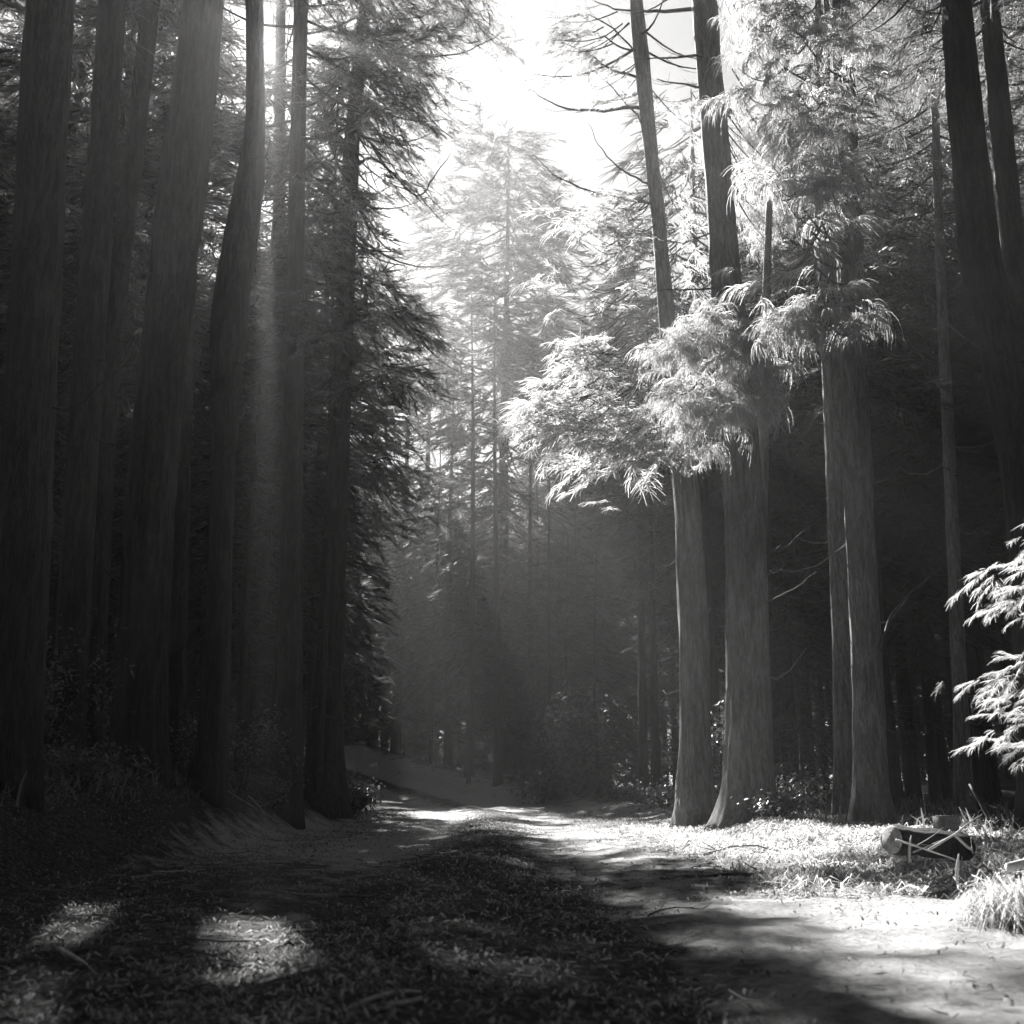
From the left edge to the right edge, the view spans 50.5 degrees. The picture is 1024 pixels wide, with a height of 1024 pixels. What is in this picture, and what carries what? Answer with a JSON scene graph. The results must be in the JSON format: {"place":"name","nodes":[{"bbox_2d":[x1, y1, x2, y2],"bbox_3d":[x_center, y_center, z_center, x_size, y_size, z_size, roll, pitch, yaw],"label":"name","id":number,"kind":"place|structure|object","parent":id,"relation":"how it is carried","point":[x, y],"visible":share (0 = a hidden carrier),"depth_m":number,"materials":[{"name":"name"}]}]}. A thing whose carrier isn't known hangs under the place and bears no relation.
{"place":"outdoors","nodes":[
{"label":"outdoors","id":0,"kind":"place"},
{"bbox_2d":[0,713,1023,1023],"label":"ground","id":1,"kind":"structure","parent":0,"point":[746,925],"depth_m":6.92,"materials":[{"name":"grey soil"}]},
{"bbox_2d":[0,0,133,534],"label":"cedar tree","id":2,"kind":"object","parent":1,"relation":"on","point":[10,35],"visible":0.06,"depth_m":29.09,"materials":[{"name":"black plant"}]},
{"bbox_2d":[0,0,137,808],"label":"cedar tree","id":3,"kind":"object","parent":1,"relation":"on","point":[29,408],"visible":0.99,"depth_m":11.48,"materials":[{"name":"black plant"}]},
{"bbox_2d":[43,608,134,776],"bbox_3d":[-6.215,2.364,14.303,2.076,2.425,2.265,0,-14,0],"label":"shrub","id":4,"kind":"object","parent":1,"relation":"on","point":[53,685],"visible":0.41,"depth_m":14.30,"materials":[{"name":"grey plant"}]},
{"bbox_2d":[0,252,197,750],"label":"cedar tree","id":5,"kind":"object","parent":1,"relation":"on","point":[57,483],"visible":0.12,"depth_m":31.72,"materials":[{"name":"black plant"}]},
{"bbox_2d":[43,739,155,788],"bbox_3d":[-5.042,3.033,12.968,1.596,0.729,1.748,3,-15,-13],"label":"shrub","id":6,"kind":"object","parent":1,"relation":"on","point":[78,765],"visible":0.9,"depth_m":12.70,"materials":[{"name":"black plant"}]},
{"bbox_2d":[0,0,242,530],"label":"cedar tree","id":7,"kind":"object","parent":1,"relation":"on","point":[7,216],"visible":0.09,"depth_m":26.87,"materials":[{"name":"grey plant"}]},
{"bbox_2d":[44,0,234,776],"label":"cedar tree","id":8,"kind":"object","parent":1,"relation":"on","point":[84,440],"visible":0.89,"depth_m":15.85,"materials":[{"name":"grey plant"}]},
{"bbox_2d":[0,0,284,608],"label":"cedar tree","id":9,"kind":"object","parent":1,"relation":"on","point":[8,146],"visible":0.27,"depth_m":23.77,"materials":[{"name":"grey plant"}]},
{"bbox_2d":[0,0,313,589],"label":"cedar tree","id":10,"kind":"object","parent":1,"relation":"on","point":[64,385],"visible":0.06,"depth_m":28.03,"materials":[{"name":"grey plant"}]},
{"bbox_2d":[73,0,242,772],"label":"cedar tree","id":11,"kind":"object","parent":1,"relation":"on","point":[128,198],"visible":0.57,"depth_m":19.34,"materials":[{"name":"grey plant"}]},
{"bbox_2d":[47,205,312,690],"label":"cedar tree","id":12,"kind":"object","parent":1,"relation":"on","point":[120,472],"visible":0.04,"depth_m":32.64,"materials":[{"name":"black plant"}]},
{"bbox_2d":[63,0,327,788],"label":"cedar tree","id":13,"kind":"object","parent":1,"relation":"on","point":[144,597],"visible":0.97,"depth_m":16.66,"materials":[{"name":"black plant"}]},
{"bbox_2d":[73,0,323,776],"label":"cedar tree","id":14,"kind":"object","parent":1,"relation":"on","point":[177,666],"visible":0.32,"depth_m":21.77,"materials":[{"name":"grey plant"}]},
{"bbox_2d":[169,690,237,781],"bbox_3d":[-5.530,3.997,18.951,1.440,1.726,1.142,12,-18,-39],"label":"shrub","id":15,"kind":"object","parent":1,"relation":"on","point":[189,731],"visible":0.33,"depth_m":18.86,"materials":[{"name":"grey plant"}]},
{"bbox_2d":[107,233,324,744],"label":"cedar tree","id":16,"kind":"object","parent":1,"relation":"on","point":[236,537],"visible":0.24,"depth_m":28.83,"materials":[{"name":"grey plant"}]},
{"bbox_2d":[123,109,314,739],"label":"slender cedar tree","id":17,"kind":"object","parent":1,"relation":"on","point":[266,391],"visible":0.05,"depth_m":29.18,"materials":[{"name":"grey plant"}]},
{"bbox_2d":[128,0,376,777],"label":"slender cedar tree","id":18,"kind":"object","parent":1,"relation":"on","point":[242,683],"visible":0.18,"depth_m":27.39,"materials":[{"name":"grey plant"}]},
{"bbox_2d":[234,769,295,811],"bbox_3d":[-4.257,4.814,18.717,0.929,0.754,1.167,7,-16,-27],"label":"shrub","id":19,"kind":"object","parent":1,"relation":"on","point":[265,796],"visible":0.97,"depth_m":18.63,"materials":[{"name":"grey plant"}]},
{"bbox_2d":[124,185,411,779],"bbox_3d":[-6.392,-1.308,29.219,7.162,17.222,6.839,6,-16,-24],"label":"cedar tree","id":20,"kind":"object","parent":1,"relation":"on","point":[198,538],"visible":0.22,"depth_m":28.36,"materials":[{"name":"grey plant"}]},
{"bbox_2d":[229,686,307,789],"bbox_3d":[-4.512,4.106,19.577,1.738,1.839,1.638,0,-14,0],"label":"shrub","id":21,"kind":"object","parent":1,"relation":"on","point":[261,737],"visible":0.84,"depth_m":19.32,"materials":[{"name":"black plant"}]},
{"bbox_2d":[110,0,441,807],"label":"cedar tree","id":22,"kind":"object","parent":1,"relation":"on","point":[228,336],"visible":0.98,"depth_m":17.87,"materials":[{"name":"grey plant"}]},
{"bbox_2d":[187,274,365,771],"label":"cedar tree","id":23,"kind":"object","parent":1,"relation":"on","point":[306,549],"visible":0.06,"depth_m":32.82,"materials":[{"name":"grey plant"}]},
{"bbox_2d":[199,1,363,778],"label":"forked cedar tree","id":24,"kind":"object","parent":1,"relation":"on","point":[270,627],"visible":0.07,"depth_m":35.52,"materials":[{"name":"black plant"}]},
{"bbox_2d":[187,248,410,701],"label":"cedar tree","id":25,"kind":"object","parent":1,"relation":"on","point":[370,595],"visible":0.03,"depth_m":36.00,"materials":[{"name":"grey plant"}]},
{"bbox_2d":[192,107,410,781],"bbox_3d":[-5.569,-2.051,26.473,5.336,17.362,5.278,10,-17,-34],"label":"slender cedar tree","id":26,"kind":"object","parent":1,"relation":"on","point":[252,312],"visible":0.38,"depth_m":26.74,"materials":[{"name":"grey plant"}]},
{"bbox_2d":[154,0,449,829],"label":"cedar tree","id":27,"kind":"object","parent":1,"relation":"on","point":[289,677],"visible":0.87,"depth_m":21.95,"materials":[{"name":"grey plant"}]},
{"bbox_2d":[206,198,441,757],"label":"cedar tree","id":28,"kind":"object","parent":1,"relation":"on","point":[311,674],"visible":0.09,"depth_m":31.77,"materials":[{"name":"grey plant"}]},
{"bbox_2d":[231,277,421,760],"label":"cedar tree","id":29,"kind":"object","parent":1,"relation":"on","point":[397,665],"visible":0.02,"depth_m":45.34,"materials":[{"name":"grey plant"}]},
{"bbox_2d":[234,39,463,798],"bbox_3d":[-4.057,-2.707,26.225,6.051,19.687,5.985,3,-15,-12],"label":"slender cedar tree","id":30,"kind":"object","parent":1,"relation":"on","point":[319,752],"visible":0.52,"depth_m":26.37,"materials":[{"name":"black plant"}]},
{"bbox_2d":[302,438,407,744],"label":"cedar tree","id":31,"kind":"object","parent":1,"relation":"on","point":[385,583],"visible":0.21,"depth_m":36.75,"materials":[{"name":"grey plant"}]},
{"bbox_2d":[200,0,527,818],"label":"cedar tree","id":32,"kind":"object","parent":1,"relation":"on","point":[332,802],"visible":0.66,"depth_m":27.66,"materials":[{"name":"black plant"}]},
{"bbox_2d":[346,775,384,819],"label":"shrub","id":33,"kind":"object","parent":1,"relation":"on","point":[360,801],"visible":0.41,"depth_m":26.73,"materials":[{"name":"grey plant"}]},
{"bbox_2d":[344,572,427,754],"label":"cedar tree","id":34,"kind":"object","parent":1,"relation":"on","point":[350,714],"visible":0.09,"depth_m":65.68,"materials":[{"name":"grey plant"}]},
{"bbox_2d":[344,594,439,754],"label":"bushy cedar tree","id":35,"kind":"object","parent":1,"relation":"on","point":[413,747],"visible":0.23,"depth_m":59.86,"materials":[{"name":"grey plant"}]},
{"bbox_2d":[346,288,481,754],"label":"cedar tree","id":36,"kind":"object","parent":1,"relation":"on","point":[395,746],"visible":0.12,"depth_m":59.26,"materials":[{"name":"grey plant"}]},
{"bbox_2d":[388,428,457,764],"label":"slender cedar tree","id":37,"kind":"object","parent":1,"relation":"on","point":[430,754],"visible":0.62,"depth_m":55.02,"materials":[{"name":"grey plant"}]},
{"bbox_2d":[354,280,523,758],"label":"cedar tree","id":38,"kind":"object","parent":1,"relation":"on","point":[372,585],"visible":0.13,"depth_m":62.01,"materials":[{"name":"grey plant"}]},
{"bbox_2d":[347,350,533,766],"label":"cedar tree","id":39,"kind":"object","parent":1,"relation":"on","point":[448,756],"visible":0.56,"depth_m":55.96,"materials":[{"name":"grey plant"}]},
{"bbox_2d":[383,539,525,768],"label":"cedar tree","id":40,"kind":"object","parent":1,"relation":"on","point":[459,735],"visible":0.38,"depth_m":56.98,"materials":[{"name":"grey plant"}]},
{"bbox_2d":[438,404,492,783],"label":"slender cedar tree","id":41,"kind":"object","parent":1,"relation":"on","point":[468,772],"visible":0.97,"depth_m":50.44,"materials":[{"name":"grey plant"}]},
{"bbox_2d":[388,287,572,777],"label":"cedar tree","id":42,"kind":"object","parent":1,"relation":"on","point":[504,367],"visible":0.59,"depth_m":53.85,"materials":[{"name":"grey plant"}]},
{"bbox_2d":[442,532,577,781],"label":"cedar tree","id":43,"kind":"object","parent":1,"relation":"on","point":[515,765],"visible":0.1,"depth_m":58.42,"materials":[{"name":"grey plant"}]},
{"bbox_2d":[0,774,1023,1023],"bbox_3d":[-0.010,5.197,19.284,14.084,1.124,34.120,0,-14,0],"label":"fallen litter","id":44,"kind":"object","parent":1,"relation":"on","point":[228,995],"visible":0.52,"depth_m":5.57,"materials":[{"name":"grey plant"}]},
{"bbox_2d":[0,751,1023,839],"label":"undergrowth","id":45,"kind":"object","parent":1,"relation":"on","point":[952,807],"visible":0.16,"depth_m":15.99,"materials":[{"name":"black plant"}]},
{"bbox_2d":[359,90,668,776],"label":"tall cedar tree","id":46,"kind":"object","parent":1,"relation":"on","point":[518,268],"visible":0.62,"depth_m":59.10,"materials":[{"name":"grey plant"}]},
{"bbox_2d":[459,276,578,786],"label":"cedar tree","id":47,"kind":"object","parent":1,"relation":"on","point":[523,347],"visible":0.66,"depth_m":50.85,"materials":[{"name":"grey plant"}]},
{"bbox_2d":[506,763,579,804],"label":"shrub","id":48,"kind":"object","parent":1,"relation":"on","point":[546,789],"visible":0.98,"depth_m":41.23,"materials":[{"name":"grey plant"}]},
{"bbox_2d":[502,663,585,787],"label":"bushy cedar tree","id":49,"kind":"object","parent":1,"relation":"on","point":[529,758],"visible":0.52,"depth_m":46.14,"materials":[{"name":"black plant"}]},
{"bbox_2d":[487,350,608,777],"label":"cedar tree","id":50,"kind":"object","parent":1,"relation":"on","point":[531,675],"visible":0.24,"depth_m":55.09,"materials":[{"name":"grey plant"}]},
{"bbox_2d":[477,381,626,760],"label":"cedar tree","id":51,"kind":"object","parent":1,"relation":"on","point":[525,555],"visible":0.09,"depth_m":60.17,"materials":[{"name":"grey plant"}]},
{"bbox_2d":[510,357,600,774],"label":"slender cedar tree","id":52,"kind":"object","parent":1,"relation":"on","point":[550,671],"visible":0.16,"depth_m":51.06,"materials":[{"name":"grey plant"}]},
{"bbox_2d":[489,539,649,789],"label":"cedar tree","id":53,"kind":"object","parent":1,"relation":"on","point":[578,629],"visible":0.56,"depth_m":51.56,"materials":[{"name":"grey plant"}]},
{"bbox_2d":[521,675,625,796],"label":"shrub","id":54,"kind":"object","parent":1,"relation":"on","point":[564,742],"visible":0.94,"depth_m":43.58,"materials":[{"name":"grey plant"}]},
{"bbox_2d":[484,296,679,788],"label":"tall cedar tree","id":55,"kind":"object","parent":1,"relation":"on","point":[634,708],"visible":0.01,"depth_m":64.97,"materials":[{"name":"black plant"}]},
{"bbox_2d":[511,459,657,787],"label":"cedar tree","id":56,"kind":"object","parent":1,"relation":"on","point":[619,667],"visible":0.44,"depth_m":55.83,"materials":[{"name":"grey plant"}]},
{"bbox_2d":[482,0,718,829],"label":"slender cedar tree","id":57,"kind":"object","parent":1,"relation":"on","point":[695,797],"visible":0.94,"depth_m":21.52,"materials":[{"name":"grey plant"}]},
{"bbox_2d":[187,413,1013,787],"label":"woodland","id":58,"kind":"object","parent":1,"relation":"on","point":[999,727],"visible":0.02,"depth_m":77.35,"materials":[{"name":"black plant"}]},
{"bbox_2d":[549,543,659,797],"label":"bushy cedar tree","id":59,"kind":"object","parent":1,"relation":"on","point":[607,762],"visible":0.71,"depth_m":43.53,"materials":[{"name":"black plant"}]},
{"bbox_2d":[540,248,723,797],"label":"cedar tree","id":60,"kind":"object","parent":1,"relation":"on","point":[643,739],"visible":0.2,"depth_m":42.35,"materials":[{"name":"grey plant"}]},
{"bbox_2d":[586,413,678,744],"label":"cedar tree","id":61,"kind":"object","parent":1,"relation":"on","point":[660,649],"visible":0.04,"depth_m":64.17,"materials":[{"name":"grey plant"}]},
{"bbox_2d":[561,331,725,804],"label":"cedar tree","id":62,"kind":"object","parent":1,"relation":"on","point":[651,592],"visible":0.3,"depth_m":36.32,"materials":[{"name":"grey plant"}]},
{"bbox_2d":[616,775,674,810],"bbox_3d":[4.440,8.279,31.808,2.899,1.128,2.301,0,-14,0],"label":"shrub","id":63,"kind":"object","parent":1,"relation":"on","point":[648,796],"visible":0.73,"depth_m":31.59,"materials":[{"name":"grey plant"}]},
{"bbox_2d":[542,79,823,795],"bbox_3d":[5.547,-2.743,32.619,9.260,23.004,8.279,4,-15,-17],"label":"cedar tree","id":64,"kind":"object","parent":1,"relation":"on","point":[703,488],"visible":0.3,"depth_m":33.20,"materials":[{"name":"grey plant"}]},
{"bbox_2d":[555,0,824,830],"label":"thick cedar tree","id":65,"kind":"object","parent":1,"relation":"on","point":[745,418],"visible":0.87,"depth_m":19.57,"materials":[{"name":"grey plant"}]},
{"bbox_2d":[604,287,814,727],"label":"cedar tree","id":66,"kind":"object","parent":1,"relation":"on","point":[673,684],"visible":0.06,"depth_m":45.40,"materials":[{"name":"grey plant"}]},
{"bbox_2d":[652,143,829,798],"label":"slender cedar tree","id":67,"kind":"object","parent":1,"relation":"on","point":[782,750],"visible":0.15,"depth_m":30.52,"materials":[{"name":"grey plant"}]},
{"bbox_2d":[657,285,832,793],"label":"cedar tree","id":68,"kind":"object","parent":1,"relation":"on","point":[775,749],"visible":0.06,"depth_m":40.98,"materials":[{"name":"black plant"}]},
{"bbox_2d":[696,257,828,795],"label":"cedar tree","id":69,"kind":"object","parent":1,"relation":"on","point":[788,705],"visible":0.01,"depth_m":39.55,"materials":[{"name":"black plant"}]},
{"bbox_2d":[719,556,832,809],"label":"bushy cedar tree","id":70,"kind":"object","parent":1,"relation":"on","point":[812,636],"visible":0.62,"depth_m":24.60,"materials":[{"name":"black plant"}]},
{"bbox_2d":[730,784,821,821],"bbox_3d":[4.383,4.774,17.686,1.411,0.672,1.566,3,-15,-12],"label":"shrub","id":71,"kind":"object","parent":1,"relation":"on","point":[773,805],"visible":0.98,"depth_m":17.54,"materials":[{"name":"grey plant"}]},
{"bbox_2d":[660,217,907,800],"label":"cedar tree","id":72,"kind":"object","parent":1,"relation":"on","point":[814,512],"visible":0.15,"depth_m":33.16,"materials":[{"name":"black plant"}]},
{"bbox_2d":[702,156,877,804],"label":"slender cedar tree","id":73,"kind":"object","parent":1,"relation":"on","point":[795,577],"visible":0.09,"depth_m":31.03,"materials":[{"name":"grey plant"}]},
{"bbox_2d":[775,754,842,815],"bbox_3d":[5.137,5.071,19.835,2.071,1.253,1.887,-8,-16,29],"label":"shrub","id":74,"kind":"object","parent":1,"relation":"on","point":[809,798],"visible":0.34,"depth_m":19.73,"materials":[{"name":"grey plant"}]},
{"bbox_2d":[747,861,874,887],"bbox_3d":[2.584,3.146,9.295,1.252,0.322,1.052,0,-14,0],"label":"grass heap","id":75,"kind":"object","parent":1,"relation":"on","point":[814,871],"depth_m":9.15,"materials":[{"name":"grey plant"}]},
{"bbox_2d":[679,0,947,826],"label":"paired cedar tree","id":76,"kind":"object","parent":1,"relation":"on","point":[848,319],"visible":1,"depth_m":17.97,"materials":[{"name":"grey plant"}]},
{"bbox_2d":[606,808,1023,898],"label":"verge litter","id":77,"kind":"object","parent":1,"relation":"on","point":[810,821],"visible":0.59,"depth_m":11.67,"materials":[{"name":"grey plant"}]},
{"bbox_2d":[743,232,888,801],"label":"slender cedar tree","id":78,"kind":"object","parent":1,"relation":"on","point":[821,713],"visible":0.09,"depth_m":32.78,"materials":[{"name":"black plant"}]},
{"bbox_2d":[754,0,924,820],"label":"paired cedar tree","id":79,"kind":"object","parent":1,"relation":"on","point":[841,677],"visible":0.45,"depth_m":20.39,"materials":[{"name":"grey plant"}]},
{"bbox_2d":[737,60,970,733],"bbox_3d":[7.421,-2.101,23.652,5.336,17.360,5.278,0,-14,-2],"label":"slender cedar tree","id":80,"kind":"object","parent":1,"relation":"on","point":[914,328],"visible":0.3,"depth_m":24.01,"materials":[{"name":"grey plant"}]},
{"bbox_2d":[751,39,982,808],"bbox_3d":[8.466,-2.659,26.585,6.082,19.787,6.016,3,-14,-10],"label":"slender cedar tree","id":81,"kind":"object","parent":1,"relation":"on","point":[893,774],"visible":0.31,"depth_m":26.43,"materials":[{"name":"black plant"}]},
{"bbox_2d":[785,97,986,798],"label":"cedar tree","id":82,"kind":"object","parent":1,"relation":"on","point":[946,783],"visible":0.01,"depth_m":34.14,"materials":[{"name":"black plant"}]},
{"bbox_2d":[800,210,972,800],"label":"slender cedar tree","id":83,"kind":"object","parent":1,"relation":"on","point":[916,770],"visible":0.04,"depth_m":33.19,"materials":[{"name":"black plant"}]},
{"bbox_2d":[771,131,1002,800],"bbox_3d":[12.294,-1.772,35.902,9.058,22.504,8.099,8,-16,-30],"label":"cedar tree","id":84,"kind":"object","parent":1,"relation":"on","point":[907,759],"visible":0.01,"depth_m":33.48,"materials":[{"name":"black plant"}]},
{"bbox_2d":[767,158,1011,803],"bbox_3d":[10.255,-1.129,31.088,7.506,18.903,7.861,3,-14,-11],"label":"cedar tree","id":85,"kind":"object","parent":1,"relation":"on","point":[943,619],"visible":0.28,"depth_m":29.62,"materials":[{"name":"black plant"}]},
{"bbox_2d":[780,265,1012,803],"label":"cedar tree","id":86,"kind":"object","parent":1,"relation":"on","point":[927,673],"visible":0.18,"depth_m":30.62,"materials":[{"name":"black plant"}]},
{"bbox_2d":[804,0,1023,809],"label":"cedar tree","id":87,"kind":"object","parent":1,"relation":"on","point":[962,771],"visible":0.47,"depth_m":24.73,"materials":[{"name":"grey plant"}]},
{"bbox_2d":[814,124,1023,804],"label":"cedar tree","id":88,"kind":"object","parent":1,"relation":"on","point":[966,564],"visible":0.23,"depth_m":28.56,"materials":[{"name":"grey plant"}]},
{"bbox_2d":[827,0,1023,331],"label":"cedar tree","id":89,"kind":"object","parent":1,"relation":"on","point":[1007,189],"visible":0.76,"depth_m":19.41,"materials":[{"name":"grey plant"}]},
{"bbox_2d":[836,140,1014,807],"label":"slender cedar tree","id":90,"kind":"object","parent":1,"relation":"on","point":[938,429],"visible":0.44,"depth_m":27.23,"materials":[{"name":"grey plant"}]},
{"bbox_2d":[880,824,975,860],"bbox_3d":[3.359,2.672,8.768,0.824,0.302,0.264,7,-16,-26],"label":"cut log","id":91,"kind":"object","parent":1,"relation":"on","point":[953,847],"visible":0.93,"depth_m":8.67,"materials":[{"name":"grey wood"}]},
{"bbox_2d":[848,0,1023,835],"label":"cedar tree","id":92,"kind":"object","parent":1,"relation":"on","point":[996,320],"visible":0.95,"depth_m":13.99,"materials":[{"name":"black plant"}]},
{"bbox_2d":[869,114,1023,803],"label":"slender cedar tree","id":93,"kind":"object","parent":1,"relation":"on","point":[995,780],"visible":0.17,"depth_m":28.07,"materials":[{"name":"grey plant"}]},
{"bbox_2d":[880,269,1012,797],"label":"cedar tree","id":94,"kind":"object","parent":1,"relation":"on","point":[977,773],"visible":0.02,"depth_m":35.34,"materials":[{"name":"black plant"}]},
{"bbox_2d":[907,0,1023,505],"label":"cedar tree","id":95,"kind":"object","parent":1,"relation":"on","point":[1014,113],"visible":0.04,"depth_m":32.69,"materials":[{"name":"grey plant"}]},
{"bbox_2d":[918,0,1023,612],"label":"cedar tree","id":96,"kind":"object","parent":1,"relation":"on","point":[1017,102],"visible":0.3,"depth_m":24.75,"materials":[{"name":"grey plant"}]},
{"bbox_2d":[931,524,1023,776],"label":"young cedar tree","id":97,"kind":"object","parent":1,"relation":"on","point":[1008,589],"visible":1,"depth_m":8.90,"materials":[{"name":"white plant"}]},
{"bbox_2d":[932,872,1023,934],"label":"grass heap","id":98,"kind":"object","parent":1,"relation":"on","point":[1005,908],"depth_m":6.37,"materials":[{"name":"grey plant"}]},
{"bbox_2d":[0,0,1023,783],"label":"sky","id":99,"kind":"structure","parent":0,"point":[531,17],"materials":[{"name":"white"}]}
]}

